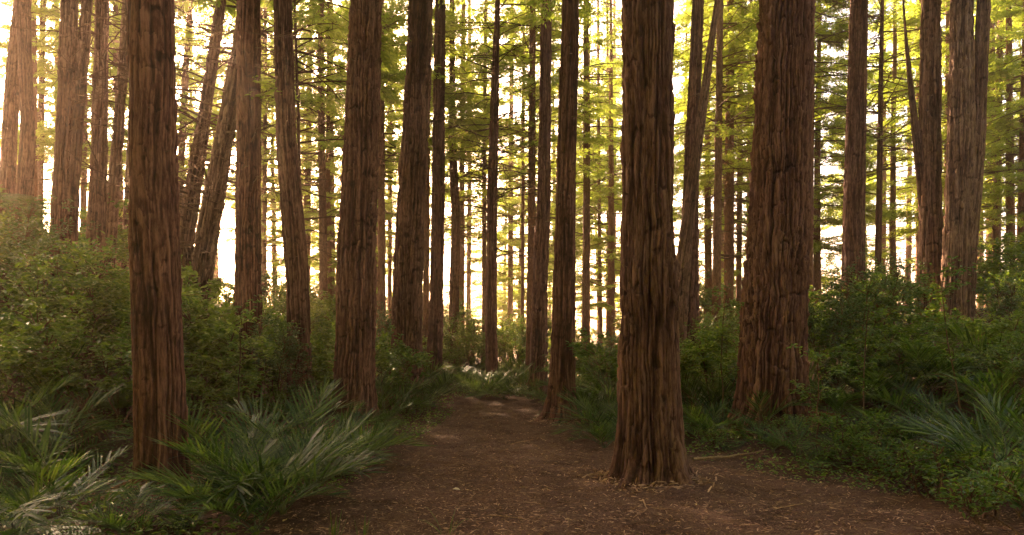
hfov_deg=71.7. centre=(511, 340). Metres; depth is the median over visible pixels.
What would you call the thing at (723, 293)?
shrub
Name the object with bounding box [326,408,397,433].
palm
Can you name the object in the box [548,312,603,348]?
shrub
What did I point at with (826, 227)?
conifer
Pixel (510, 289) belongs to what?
slender tree
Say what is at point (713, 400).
palm
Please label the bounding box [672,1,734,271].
conifer
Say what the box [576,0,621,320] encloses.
slender tree
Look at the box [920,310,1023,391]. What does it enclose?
shrub
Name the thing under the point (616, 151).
conifer
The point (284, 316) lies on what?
shrub
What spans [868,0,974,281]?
conifer
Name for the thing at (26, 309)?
shrub
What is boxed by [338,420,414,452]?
palm
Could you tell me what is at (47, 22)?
conifer
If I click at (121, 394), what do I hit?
fern
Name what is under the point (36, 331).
shrub
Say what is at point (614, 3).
slender tree
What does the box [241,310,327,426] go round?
shrub
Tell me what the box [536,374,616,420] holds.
palm
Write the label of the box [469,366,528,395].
palm
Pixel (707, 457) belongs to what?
fallen branch
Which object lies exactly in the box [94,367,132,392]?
fern
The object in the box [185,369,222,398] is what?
fern
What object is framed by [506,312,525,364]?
shrub
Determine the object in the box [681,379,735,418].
palm
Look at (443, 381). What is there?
palm
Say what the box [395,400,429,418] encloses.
seedling
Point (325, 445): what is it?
palm
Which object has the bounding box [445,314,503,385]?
shrub
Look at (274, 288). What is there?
shrub
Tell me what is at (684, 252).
redwood tree
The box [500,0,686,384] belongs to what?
slender tree
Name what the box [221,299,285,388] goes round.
shrub
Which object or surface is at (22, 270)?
shrub
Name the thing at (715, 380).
palm
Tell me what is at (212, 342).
shrub
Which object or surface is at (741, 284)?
shrub
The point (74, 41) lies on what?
forked tree
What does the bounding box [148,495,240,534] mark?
palm
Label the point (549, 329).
shrub
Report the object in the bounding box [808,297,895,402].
shrub
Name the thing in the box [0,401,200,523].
palm
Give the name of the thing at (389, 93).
slender tree
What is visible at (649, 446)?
redwood tree
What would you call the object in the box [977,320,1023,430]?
shrub
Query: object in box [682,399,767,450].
palm
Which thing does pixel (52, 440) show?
palm
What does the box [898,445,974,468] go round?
fern
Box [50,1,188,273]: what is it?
conifer
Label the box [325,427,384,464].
seedling
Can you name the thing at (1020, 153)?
slender tree
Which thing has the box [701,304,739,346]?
shrub
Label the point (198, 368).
shrub
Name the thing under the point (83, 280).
shrub
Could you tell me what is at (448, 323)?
shrub
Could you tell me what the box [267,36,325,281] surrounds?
conifer
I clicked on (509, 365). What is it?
palm
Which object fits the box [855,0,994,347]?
forked tree
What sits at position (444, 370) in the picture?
palm
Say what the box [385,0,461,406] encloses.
redwood tree
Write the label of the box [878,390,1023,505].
palm
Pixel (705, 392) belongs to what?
fern
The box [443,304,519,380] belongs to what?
shrub
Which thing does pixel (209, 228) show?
leaning tree
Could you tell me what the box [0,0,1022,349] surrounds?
sky
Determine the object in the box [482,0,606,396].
redwood tree
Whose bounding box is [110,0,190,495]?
redwood tree
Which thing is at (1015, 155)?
conifer
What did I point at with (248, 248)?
redwood tree
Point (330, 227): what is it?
conifer
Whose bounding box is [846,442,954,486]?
seedling
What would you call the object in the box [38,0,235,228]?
conifer
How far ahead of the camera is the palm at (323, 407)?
8.70 m
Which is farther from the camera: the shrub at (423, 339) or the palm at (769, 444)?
the shrub at (423, 339)
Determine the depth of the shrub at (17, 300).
11.60 m
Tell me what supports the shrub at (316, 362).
on the ground
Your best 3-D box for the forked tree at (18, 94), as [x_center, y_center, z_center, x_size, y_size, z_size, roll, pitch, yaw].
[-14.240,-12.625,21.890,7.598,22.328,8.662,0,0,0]
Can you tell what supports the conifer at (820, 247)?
on the ground
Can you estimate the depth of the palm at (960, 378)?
9.45 m
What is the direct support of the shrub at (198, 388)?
on the ground
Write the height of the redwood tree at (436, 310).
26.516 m
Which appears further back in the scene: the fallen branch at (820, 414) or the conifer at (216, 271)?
the conifer at (216, 271)
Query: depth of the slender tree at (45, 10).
29.12 m
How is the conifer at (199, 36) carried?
on the ground
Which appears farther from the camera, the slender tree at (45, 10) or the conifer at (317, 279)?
the conifer at (317, 279)
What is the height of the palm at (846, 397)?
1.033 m
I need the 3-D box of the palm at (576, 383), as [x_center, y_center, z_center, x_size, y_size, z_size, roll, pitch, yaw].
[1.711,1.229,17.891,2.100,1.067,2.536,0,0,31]
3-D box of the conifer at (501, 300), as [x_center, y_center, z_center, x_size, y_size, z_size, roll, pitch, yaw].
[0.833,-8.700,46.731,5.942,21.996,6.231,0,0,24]
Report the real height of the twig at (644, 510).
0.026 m
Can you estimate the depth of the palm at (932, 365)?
11.83 m
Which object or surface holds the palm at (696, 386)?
on the ground
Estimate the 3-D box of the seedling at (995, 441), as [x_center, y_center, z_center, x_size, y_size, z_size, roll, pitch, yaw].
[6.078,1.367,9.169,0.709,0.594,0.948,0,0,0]
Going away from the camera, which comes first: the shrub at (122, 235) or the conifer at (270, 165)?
the shrub at (122, 235)
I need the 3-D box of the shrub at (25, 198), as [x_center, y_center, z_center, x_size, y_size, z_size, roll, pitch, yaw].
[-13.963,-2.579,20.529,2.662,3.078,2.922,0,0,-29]
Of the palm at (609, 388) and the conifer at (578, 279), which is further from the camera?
the conifer at (578, 279)
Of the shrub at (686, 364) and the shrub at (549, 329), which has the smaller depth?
the shrub at (686, 364)
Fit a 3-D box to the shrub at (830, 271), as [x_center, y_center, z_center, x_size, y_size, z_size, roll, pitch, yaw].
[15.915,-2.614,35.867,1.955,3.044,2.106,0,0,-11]
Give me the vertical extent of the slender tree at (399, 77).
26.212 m
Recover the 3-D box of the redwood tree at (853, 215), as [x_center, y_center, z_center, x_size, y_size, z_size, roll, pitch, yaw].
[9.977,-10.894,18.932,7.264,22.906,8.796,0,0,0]
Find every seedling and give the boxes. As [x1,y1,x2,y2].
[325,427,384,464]
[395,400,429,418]
[699,425,747,447]
[760,411,800,436]
[778,408,848,441]
[812,436,874,469]
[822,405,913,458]
[829,425,933,476]
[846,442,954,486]
[880,464,960,494]
[893,426,1013,503]
[905,408,972,450]
[922,462,1023,534]
[925,437,996,478]
[937,437,1023,517]
[953,424,1020,452]
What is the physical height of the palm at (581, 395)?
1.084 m
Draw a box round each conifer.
[0,0,125,209]
[0,2,127,222]
[0,21,109,174]
[31,0,38,257]
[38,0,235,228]
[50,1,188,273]
[51,5,231,207]
[54,0,58,110]
[175,0,228,155]
[179,9,306,299]
[185,9,312,268]
[207,0,342,270]
[220,11,318,299]
[233,0,345,292]
[261,0,394,297]
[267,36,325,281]
[301,42,394,280]
[304,1,402,286]
[312,1,431,335]
[335,111,429,318]
[385,63,431,280]
[444,82,536,338]
[465,222,515,322]
[471,137,526,361]
[478,103,555,368]
[486,69,590,325]
[501,0,606,320]
[517,4,605,292]
[524,243,575,318]
[547,0,621,337]
[548,0,677,347]
[575,127,620,355]
[578,51,681,311]
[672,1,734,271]
[673,0,756,225]
[673,1,755,321]
[674,23,752,300]
[679,1,823,257]
[704,4,903,282]
[746,0,904,322]
[820,0,942,266]
[821,14,912,278]
[822,0,945,281]
[833,0,1022,263]
[839,0,944,311]
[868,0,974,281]
[896,0,1020,304]
[907,9,1020,306]
[912,3,1023,292]
[942,0,1023,270]
[942,12,1018,308]
[979,41,1020,261]
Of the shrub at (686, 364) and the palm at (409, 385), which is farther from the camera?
the palm at (409, 385)
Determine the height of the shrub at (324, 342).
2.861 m
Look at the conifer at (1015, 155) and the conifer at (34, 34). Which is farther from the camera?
the conifer at (1015, 155)
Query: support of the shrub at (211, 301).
on the ground
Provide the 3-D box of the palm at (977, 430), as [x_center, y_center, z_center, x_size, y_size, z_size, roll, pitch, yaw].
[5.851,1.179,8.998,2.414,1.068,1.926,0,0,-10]
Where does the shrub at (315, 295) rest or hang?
on the ground
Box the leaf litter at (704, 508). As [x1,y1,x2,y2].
[1,315,1023,534]
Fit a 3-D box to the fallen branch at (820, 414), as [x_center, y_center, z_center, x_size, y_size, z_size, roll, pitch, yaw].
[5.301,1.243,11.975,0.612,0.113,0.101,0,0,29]
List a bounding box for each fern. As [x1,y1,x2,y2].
[0,436,84,461]
[0,454,101,512]
[0,501,105,534]
[3,386,110,419]
[46,380,130,410]
[80,389,132,414]
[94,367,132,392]
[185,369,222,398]
[186,391,226,411]
[682,380,732,408]
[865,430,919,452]
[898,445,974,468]
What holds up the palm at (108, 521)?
on the ground
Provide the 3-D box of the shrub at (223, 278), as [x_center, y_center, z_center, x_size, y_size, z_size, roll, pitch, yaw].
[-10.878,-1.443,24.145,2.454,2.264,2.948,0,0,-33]
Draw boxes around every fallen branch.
[692,450,764,460]
[814,411,844,417]
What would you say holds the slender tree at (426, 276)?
on the ground
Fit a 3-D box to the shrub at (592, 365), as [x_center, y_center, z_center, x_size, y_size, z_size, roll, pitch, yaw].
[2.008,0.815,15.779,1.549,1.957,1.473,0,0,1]
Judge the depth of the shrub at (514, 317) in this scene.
32.86 m
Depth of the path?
7.25 m
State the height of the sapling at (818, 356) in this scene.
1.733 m
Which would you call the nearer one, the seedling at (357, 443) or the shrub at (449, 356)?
the seedling at (357, 443)
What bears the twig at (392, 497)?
on the path
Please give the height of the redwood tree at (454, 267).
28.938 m
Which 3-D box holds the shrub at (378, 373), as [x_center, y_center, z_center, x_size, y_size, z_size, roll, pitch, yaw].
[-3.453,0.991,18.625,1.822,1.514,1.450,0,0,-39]
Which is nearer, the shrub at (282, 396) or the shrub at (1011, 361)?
the shrub at (1011, 361)
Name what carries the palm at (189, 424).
on the ground
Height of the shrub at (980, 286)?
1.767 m
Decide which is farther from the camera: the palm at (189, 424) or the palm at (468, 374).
the palm at (468, 374)
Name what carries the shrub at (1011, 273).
on the ground
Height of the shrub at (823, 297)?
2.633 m
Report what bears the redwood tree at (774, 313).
on the ground
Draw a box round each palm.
[0,337,25,425]
[0,340,130,444]
[0,369,132,453]
[0,383,125,477]
[0,384,128,486]
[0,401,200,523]
[0,450,153,534]
[64,482,183,534]
[105,395,322,467]
[122,428,319,513]
[123,438,329,519]
[145,452,352,534]
[146,410,373,512]
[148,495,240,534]
[177,425,390,521]
[191,376,404,494]
[218,407,386,507]
[240,386,367,433]
[248,400,386,455]
[265,420,438,466]
[315,421,400,455]
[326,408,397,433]
[331,373,443,417]
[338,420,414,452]
[347,401,414,425]
[375,369,438,401]
[375,381,455,413]
[377,360,459,390]
[385,371,478,406]
[424,364,475,387]
[427,365,483,391]
[439,371,503,392]
[443,348,505,380]
[443,352,481,381]
[450,376,515,398]
[451,360,523,379]
[464,363,544,398]
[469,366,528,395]
[470,348,549,380]
[479,357,549,395]
[496,372,548,398]
[502,362,548,381]
[521,387,546,401]
[536,373,604,405]
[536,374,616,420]
[540,385,612,417]
[547,392,684,440]
[550,390,616,435]
[553,382,615,419]
[567,418,615,447]
[568,365,697,430]
[680,370,735,421]
[681,365,731,403]
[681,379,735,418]
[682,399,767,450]
[683,366,735,400]
[683,399,742,433]
[719,390,813,438]
[731,417,801,452]
[748,413,846,472]
[805,374,904,421]
[809,351,936,402]
[809,358,902,402]
[820,360,970,411]
[837,403,959,447]
[839,374,993,419]
[840,338,1000,403]
[864,388,1023,464]
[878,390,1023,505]
[881,320,1023,399]
[890,338,1022,402]
[900,399,1023,465]
[909,365,1023,455]
[931,367,1023,440]
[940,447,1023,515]
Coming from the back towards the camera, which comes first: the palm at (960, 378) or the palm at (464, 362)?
the palm at (464, 362)
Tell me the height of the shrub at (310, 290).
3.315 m
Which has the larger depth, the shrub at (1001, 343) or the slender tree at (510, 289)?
the slender tree at (510, 289)
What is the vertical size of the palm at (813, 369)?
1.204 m
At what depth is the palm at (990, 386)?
9.13 m
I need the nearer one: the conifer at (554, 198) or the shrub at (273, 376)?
the shrub at (273, 376)
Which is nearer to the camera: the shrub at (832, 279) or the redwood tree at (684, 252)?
the redwood tree at (684, 252)
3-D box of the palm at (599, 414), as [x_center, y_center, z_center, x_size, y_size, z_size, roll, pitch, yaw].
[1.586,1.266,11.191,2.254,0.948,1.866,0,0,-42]
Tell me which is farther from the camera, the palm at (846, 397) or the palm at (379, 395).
the palm at (379, 395)
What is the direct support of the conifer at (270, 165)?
on the ground
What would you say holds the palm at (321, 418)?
on the ground
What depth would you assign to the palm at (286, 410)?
11.86 m
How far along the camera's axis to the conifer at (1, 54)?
45.52 m
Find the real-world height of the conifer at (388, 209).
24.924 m
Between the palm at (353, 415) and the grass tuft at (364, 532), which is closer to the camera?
the grass tuft at (364, 532)
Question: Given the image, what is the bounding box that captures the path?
[303,394,1023,534]
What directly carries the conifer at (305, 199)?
on the ground
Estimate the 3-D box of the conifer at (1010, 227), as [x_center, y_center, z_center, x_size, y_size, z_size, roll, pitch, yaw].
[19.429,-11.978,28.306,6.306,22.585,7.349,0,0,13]
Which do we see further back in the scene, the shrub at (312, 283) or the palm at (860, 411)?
the shrub at (312, 283)
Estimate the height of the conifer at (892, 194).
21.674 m
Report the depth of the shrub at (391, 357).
16.18 m
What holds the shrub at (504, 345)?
on the ground
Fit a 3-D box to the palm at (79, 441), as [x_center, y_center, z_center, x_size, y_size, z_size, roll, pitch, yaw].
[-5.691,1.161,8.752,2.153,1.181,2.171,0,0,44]
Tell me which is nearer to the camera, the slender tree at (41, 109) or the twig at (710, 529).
the twig at (710, 529)
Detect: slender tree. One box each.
[0,0,111,234]
[0,0,128,269]
[116,0,275,223]
[174,0,410,258]
[176,0,338,302]
[261,0,395,295]
[261,0,403,347]
[303,0,483,377]
[334,0,517,375]
[335,1,458,321]
[399,0,558,370]
[429,0,518,323]
[430,0,527,357]
[445,0,619,384]
[446,0,591,360]
[464,2,555,369]
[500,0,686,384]
[550,0,622,344]
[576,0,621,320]
[576,0,622,344]
[673,0,815,340]
[673,0,824,333]
[674,0,757,351]
[674,0,869,254]
[713,0,909,323]
[907,0,1022,303]
[941,0,1023,303]
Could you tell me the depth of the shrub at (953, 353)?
12.15 m
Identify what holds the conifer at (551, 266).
on the ground
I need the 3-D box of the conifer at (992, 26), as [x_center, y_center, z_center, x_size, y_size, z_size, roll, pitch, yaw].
[23.172,-17.368,34.102,8.364,33.293,8.010,0,0,-17]
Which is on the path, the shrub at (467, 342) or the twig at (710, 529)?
the twig at (710, 529)
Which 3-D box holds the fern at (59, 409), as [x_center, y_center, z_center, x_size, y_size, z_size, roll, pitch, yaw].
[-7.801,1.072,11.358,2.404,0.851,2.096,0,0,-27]
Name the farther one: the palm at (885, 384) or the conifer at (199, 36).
the conifer at (199, 36)
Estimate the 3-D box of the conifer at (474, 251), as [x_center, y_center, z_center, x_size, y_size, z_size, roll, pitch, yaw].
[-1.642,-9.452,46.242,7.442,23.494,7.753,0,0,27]
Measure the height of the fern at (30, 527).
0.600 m
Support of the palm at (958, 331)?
on the ground
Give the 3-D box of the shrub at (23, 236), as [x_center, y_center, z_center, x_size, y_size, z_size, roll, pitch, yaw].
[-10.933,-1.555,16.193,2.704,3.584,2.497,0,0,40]
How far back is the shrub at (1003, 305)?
13.15 m
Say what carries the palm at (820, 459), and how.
on the ground
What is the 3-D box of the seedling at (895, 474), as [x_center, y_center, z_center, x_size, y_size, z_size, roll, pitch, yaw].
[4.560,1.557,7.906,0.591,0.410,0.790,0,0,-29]
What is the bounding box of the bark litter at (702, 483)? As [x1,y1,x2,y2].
[83,414,830,506]
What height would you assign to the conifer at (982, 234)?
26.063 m
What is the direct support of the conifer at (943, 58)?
on the ground
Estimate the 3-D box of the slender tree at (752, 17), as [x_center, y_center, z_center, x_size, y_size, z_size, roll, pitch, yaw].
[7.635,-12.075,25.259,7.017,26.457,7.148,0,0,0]
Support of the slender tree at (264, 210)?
on the ground
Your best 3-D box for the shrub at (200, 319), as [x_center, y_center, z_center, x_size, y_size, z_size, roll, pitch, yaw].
[-6.559,-0.030,13.276,3.516,3.027,3.426,0,0,0]
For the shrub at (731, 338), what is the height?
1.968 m
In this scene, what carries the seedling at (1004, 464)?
on the ground
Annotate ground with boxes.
[0,281,1023,534]
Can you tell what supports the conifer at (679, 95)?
on the ground
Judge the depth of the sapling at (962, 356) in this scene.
10.03 m
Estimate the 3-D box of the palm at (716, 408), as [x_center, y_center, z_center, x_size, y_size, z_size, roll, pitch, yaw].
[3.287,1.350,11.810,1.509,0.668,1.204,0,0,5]
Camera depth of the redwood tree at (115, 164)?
18.89 m
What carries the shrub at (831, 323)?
on the ground
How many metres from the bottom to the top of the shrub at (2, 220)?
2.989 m
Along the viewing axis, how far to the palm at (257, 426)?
7.44 m
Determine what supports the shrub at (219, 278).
on the ground
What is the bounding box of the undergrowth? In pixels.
[0,298,1023,534]
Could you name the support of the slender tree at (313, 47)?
on the ground
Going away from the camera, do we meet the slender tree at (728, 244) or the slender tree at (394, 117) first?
the slender tree at (728, 244)
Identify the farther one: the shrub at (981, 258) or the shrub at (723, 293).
the shrub at (723, 293)
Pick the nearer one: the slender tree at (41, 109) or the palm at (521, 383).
the palm at (521, 383)
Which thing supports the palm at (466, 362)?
on the ground
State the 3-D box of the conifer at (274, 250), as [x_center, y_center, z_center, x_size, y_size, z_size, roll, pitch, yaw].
[-12.672,-10.195,38.223,6.190,19.047,5.371,0,0,-28]
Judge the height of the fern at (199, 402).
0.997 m
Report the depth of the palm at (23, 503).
5.52 m
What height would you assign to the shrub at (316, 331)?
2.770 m
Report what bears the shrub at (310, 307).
on the ground
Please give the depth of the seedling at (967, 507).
5.67 m
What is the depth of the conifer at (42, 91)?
33.49 m
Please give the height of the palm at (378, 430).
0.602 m
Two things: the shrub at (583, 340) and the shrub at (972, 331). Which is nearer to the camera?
the shrub at (972, 331)
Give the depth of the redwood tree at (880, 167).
24.93 m
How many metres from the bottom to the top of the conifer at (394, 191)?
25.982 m
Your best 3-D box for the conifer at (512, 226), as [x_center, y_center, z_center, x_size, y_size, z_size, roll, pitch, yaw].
[1.435,-7.476,38.141,5.974,18.943,6.031,-1,1,-21]
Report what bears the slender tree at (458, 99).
on the ground
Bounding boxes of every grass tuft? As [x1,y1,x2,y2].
[329,510,346,534]
[354,514,369,534]
[418,507,463,533]
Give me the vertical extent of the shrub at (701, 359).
2.189 m
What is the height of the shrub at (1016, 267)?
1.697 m
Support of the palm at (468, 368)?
on the ground
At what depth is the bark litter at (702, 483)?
7.88 m
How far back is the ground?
9.78 m
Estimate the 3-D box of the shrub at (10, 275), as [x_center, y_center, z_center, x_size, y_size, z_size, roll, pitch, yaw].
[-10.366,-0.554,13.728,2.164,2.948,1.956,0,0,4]
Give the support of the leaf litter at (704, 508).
on the ground
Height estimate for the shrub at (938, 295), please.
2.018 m
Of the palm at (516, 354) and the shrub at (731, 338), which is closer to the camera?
the shrub at (731, 338)
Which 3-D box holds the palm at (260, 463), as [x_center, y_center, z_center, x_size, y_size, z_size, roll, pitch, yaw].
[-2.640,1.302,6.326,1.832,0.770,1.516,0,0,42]
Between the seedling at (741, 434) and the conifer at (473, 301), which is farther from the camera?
the conifer at (473, 301)
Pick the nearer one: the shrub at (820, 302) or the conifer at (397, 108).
the shrub at (820, 302)
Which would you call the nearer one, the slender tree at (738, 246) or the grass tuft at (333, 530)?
the grass tuft at (333, 530)
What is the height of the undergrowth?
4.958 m
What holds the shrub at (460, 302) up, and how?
on the ground
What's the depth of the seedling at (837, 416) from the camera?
10.63 m
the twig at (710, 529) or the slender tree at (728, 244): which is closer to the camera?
the twig at (710, 529)
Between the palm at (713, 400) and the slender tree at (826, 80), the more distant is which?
the slender tree at (826, 80)
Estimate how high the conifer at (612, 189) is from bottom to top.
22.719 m
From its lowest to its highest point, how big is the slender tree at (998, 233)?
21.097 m
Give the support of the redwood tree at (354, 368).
on the ground
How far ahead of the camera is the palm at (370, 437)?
8.69 m
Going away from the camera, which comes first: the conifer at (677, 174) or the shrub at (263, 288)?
the shrub at (263, 288)
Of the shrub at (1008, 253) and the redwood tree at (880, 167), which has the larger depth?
the redwood tree at (880, 167)
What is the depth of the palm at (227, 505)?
5.75 m
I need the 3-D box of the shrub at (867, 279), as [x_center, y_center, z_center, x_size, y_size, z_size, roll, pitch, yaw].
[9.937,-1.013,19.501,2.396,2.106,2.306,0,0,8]
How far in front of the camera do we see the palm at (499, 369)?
23.77 m
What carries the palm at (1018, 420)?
on the ground
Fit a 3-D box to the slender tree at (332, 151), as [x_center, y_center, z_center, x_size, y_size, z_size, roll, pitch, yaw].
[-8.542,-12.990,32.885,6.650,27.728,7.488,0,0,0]
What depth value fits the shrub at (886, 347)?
12.58 m
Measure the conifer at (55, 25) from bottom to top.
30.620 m
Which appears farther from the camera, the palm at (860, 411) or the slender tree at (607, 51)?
the slender tree at (607, 51)
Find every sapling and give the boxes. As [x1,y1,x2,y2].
[217,290,274,442]
[697,279,744,427]
[786,339,853,456]
[829,305,907,429]
[907,256,977,423]
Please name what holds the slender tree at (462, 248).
on the ground
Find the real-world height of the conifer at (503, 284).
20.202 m
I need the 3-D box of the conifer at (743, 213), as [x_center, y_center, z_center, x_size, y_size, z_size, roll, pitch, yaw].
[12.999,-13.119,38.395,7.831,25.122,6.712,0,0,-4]
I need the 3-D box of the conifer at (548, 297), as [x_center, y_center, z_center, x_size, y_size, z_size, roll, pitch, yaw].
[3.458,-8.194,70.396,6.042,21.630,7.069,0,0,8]
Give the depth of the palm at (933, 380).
11.92 m
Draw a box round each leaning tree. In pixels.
[83,1,342,376]
[91,0,350,284]
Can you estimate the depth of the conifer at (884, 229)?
39.88 m
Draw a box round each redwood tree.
[1,0,198,341]
[88,0,127,331]
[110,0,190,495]
[120,1,189,280]
[198,0,349,426]
[269,0,341,427]
[328,0,479,429]
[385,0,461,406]
[405,0,491,389]
[427,0,581,391]
[429,0,491,377]
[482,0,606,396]
[521,0,619,423]
[604,0,699,486]
[674,0,730,387]
[676,0,730,356]
[723,0,827,434]
[813,0,949,272]
[815,0,901,332]
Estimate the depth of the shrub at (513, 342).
30.40 m
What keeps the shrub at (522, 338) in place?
on the ground
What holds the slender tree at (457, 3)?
on the ground
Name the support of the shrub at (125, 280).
on the ground
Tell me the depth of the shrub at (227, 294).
22.33 m
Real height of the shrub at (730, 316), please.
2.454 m
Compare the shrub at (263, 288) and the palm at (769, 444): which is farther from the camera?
the shrub at (263, 288)
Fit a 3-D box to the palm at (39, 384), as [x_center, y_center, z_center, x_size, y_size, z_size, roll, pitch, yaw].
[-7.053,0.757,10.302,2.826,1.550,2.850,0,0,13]
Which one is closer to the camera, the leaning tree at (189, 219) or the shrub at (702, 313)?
the leaning tree at (189, 219)
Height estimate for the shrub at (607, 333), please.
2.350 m
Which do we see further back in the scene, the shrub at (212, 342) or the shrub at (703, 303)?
the shrub at (703, 303)
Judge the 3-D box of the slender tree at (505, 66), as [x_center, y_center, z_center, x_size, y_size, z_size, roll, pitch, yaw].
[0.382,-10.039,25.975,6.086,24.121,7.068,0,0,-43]
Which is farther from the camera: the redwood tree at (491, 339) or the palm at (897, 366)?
the redwood tree at (491, 339)
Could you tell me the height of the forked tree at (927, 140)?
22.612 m
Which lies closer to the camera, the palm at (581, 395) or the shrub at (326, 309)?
the palm at (581, 395)
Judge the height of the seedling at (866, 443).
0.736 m
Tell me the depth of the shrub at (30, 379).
10.51 m
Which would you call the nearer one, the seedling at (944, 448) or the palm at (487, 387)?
the seedling at (944, 448)
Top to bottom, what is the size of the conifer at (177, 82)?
25.406 m
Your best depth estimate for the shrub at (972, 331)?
14.25 m
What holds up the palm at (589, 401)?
on the ground
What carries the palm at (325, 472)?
on the ground
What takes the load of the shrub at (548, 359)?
on the ground
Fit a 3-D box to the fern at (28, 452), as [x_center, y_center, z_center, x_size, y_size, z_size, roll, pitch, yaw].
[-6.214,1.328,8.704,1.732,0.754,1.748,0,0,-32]
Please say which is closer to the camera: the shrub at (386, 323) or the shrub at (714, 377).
the shrub at (714, 377)
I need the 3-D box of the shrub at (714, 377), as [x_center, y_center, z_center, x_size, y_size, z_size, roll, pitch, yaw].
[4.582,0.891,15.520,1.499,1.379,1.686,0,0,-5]
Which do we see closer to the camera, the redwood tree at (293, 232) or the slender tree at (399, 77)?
the redwood tree at (293, 232)
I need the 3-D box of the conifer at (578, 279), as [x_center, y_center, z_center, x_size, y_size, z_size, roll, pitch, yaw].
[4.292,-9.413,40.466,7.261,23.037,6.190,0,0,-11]
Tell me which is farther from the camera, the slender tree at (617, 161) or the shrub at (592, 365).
the slender tree at (617, 161)
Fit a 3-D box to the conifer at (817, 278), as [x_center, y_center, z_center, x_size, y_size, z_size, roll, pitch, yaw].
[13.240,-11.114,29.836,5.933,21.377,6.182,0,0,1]
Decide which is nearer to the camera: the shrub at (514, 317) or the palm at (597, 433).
the palm at (597, 433)
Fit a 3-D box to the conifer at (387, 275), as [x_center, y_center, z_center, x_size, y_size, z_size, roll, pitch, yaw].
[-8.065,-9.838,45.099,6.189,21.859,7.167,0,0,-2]
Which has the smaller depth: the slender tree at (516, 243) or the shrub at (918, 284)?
the shrub at (918, 284)
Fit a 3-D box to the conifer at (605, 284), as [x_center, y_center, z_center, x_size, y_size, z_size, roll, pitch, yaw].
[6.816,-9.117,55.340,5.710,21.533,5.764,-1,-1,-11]
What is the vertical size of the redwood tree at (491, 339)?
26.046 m
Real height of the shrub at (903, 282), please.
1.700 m
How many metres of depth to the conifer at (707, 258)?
33.83 m
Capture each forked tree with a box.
[0,0,59,271]
[48,0,128,276]
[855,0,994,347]
[887,0,947,340]
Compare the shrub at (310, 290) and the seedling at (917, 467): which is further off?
the shrub at (310, 290)
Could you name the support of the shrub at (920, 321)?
on the ground
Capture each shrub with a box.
[0,184,85,283]
[0,185,128,271]
[0,191,99,339]
[0,192,84,260]
[0,210,32,268]
[0,217,90,390]
[0,231,212,428]
[0,235,130,395]
[0,243,27,332]
[0,272,110,358]
[0,274,105,332]
[0,295,198,441]
[0,325,121,430]
[15,254,246,420]
[16,257,190,372]
[90,267,233,379]
[102,314,282,436]
[184,346,230,397]
[184,354,276,440]
[188,308,316,412]
[211,257,233,308]
[211,283,233,323]
[213,267,229,294]
[214,272,285,305]
[219,266,285,340]
[219,376,296,424]
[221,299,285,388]
[226,344,330,417]
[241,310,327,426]
[248,315,379,417]
[262,287,324,332]
[262,299,327,349]
[274,341,334,408]
[275,308,390,383]
[279,286,334,349]
[279,290,335,342]
[284,272,318,294]
[309,280,335,307]
[325,322,433,412]
[331,318,427,352]
[375,301,391,391]
[375,355,389,401]
[422,302,466,348]
[422,337,478,375]
[443,286,480,364]
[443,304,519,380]
[443,316,518,365]
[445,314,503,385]
[446,315,508,358]
[467,321,548,377]
[497,311,525,359]
[500,319,525,376]
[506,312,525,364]
[525,306,551,352]
[542,331,588,387]
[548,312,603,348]
[566,327,617,410]
[575,335,618,414]
[575,336,616,390]
[595,317,620,408]
[603,302,621,336]
[679,328,711,418]
[679,340,737,397]
[680,319,818,418]
[684,314,738,358]
[695,353,737,401]
[699,269,735,328]
[699,285,734,321]
[701,274,735,307]
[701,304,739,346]
[707,298,740,350]
[734,273,743,298]
[807,282,866,406]
[808,274,894,350]
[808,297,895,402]
[809,283,902,374]
[818,248,927,399]
[821,253,901,301]
[821,259,841,293]
[821,264,906,317]
[844,288,988,381]
[847,258,951,360]
[856,307,978,399]
[871,272,969,334]
[880,267,917,324]
[893,336,981,396]
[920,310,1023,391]
[930,315,991,359]
[932,260,1023,324]
[972,260,1023,338]
[973,232,1023,319]
[973,330,1023,386]
[976,235,1005,300]
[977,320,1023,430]
[979,266,1023,319]
[1006,255,1023,292]
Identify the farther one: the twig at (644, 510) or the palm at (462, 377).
the palm at (462, 377)
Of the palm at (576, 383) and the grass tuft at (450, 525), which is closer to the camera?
the grass tuft at (450, 525)
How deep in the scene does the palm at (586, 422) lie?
12.23 m
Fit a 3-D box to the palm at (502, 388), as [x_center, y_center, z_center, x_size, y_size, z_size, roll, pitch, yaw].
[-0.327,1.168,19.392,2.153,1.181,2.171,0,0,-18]
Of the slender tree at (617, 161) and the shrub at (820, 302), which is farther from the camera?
the slender tree at (617, 161)
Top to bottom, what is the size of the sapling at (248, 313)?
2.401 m
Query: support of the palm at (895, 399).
on the ground
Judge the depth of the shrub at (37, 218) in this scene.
18.83 m
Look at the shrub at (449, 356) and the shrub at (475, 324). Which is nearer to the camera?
the shrub at (449, 356)
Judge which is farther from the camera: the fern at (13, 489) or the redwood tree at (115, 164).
the redwood tree at (115, 164)
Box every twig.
[376,493,411,501]
[490,511,522,518]
[633,499,647,517]
[692,514,711,534]
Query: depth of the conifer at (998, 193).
24.46 m
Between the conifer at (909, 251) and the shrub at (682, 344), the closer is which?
the shrub at (682, 344)
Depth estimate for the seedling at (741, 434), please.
10.81 m
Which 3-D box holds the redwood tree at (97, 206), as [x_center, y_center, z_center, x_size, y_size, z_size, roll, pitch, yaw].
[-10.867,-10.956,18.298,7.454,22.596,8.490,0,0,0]

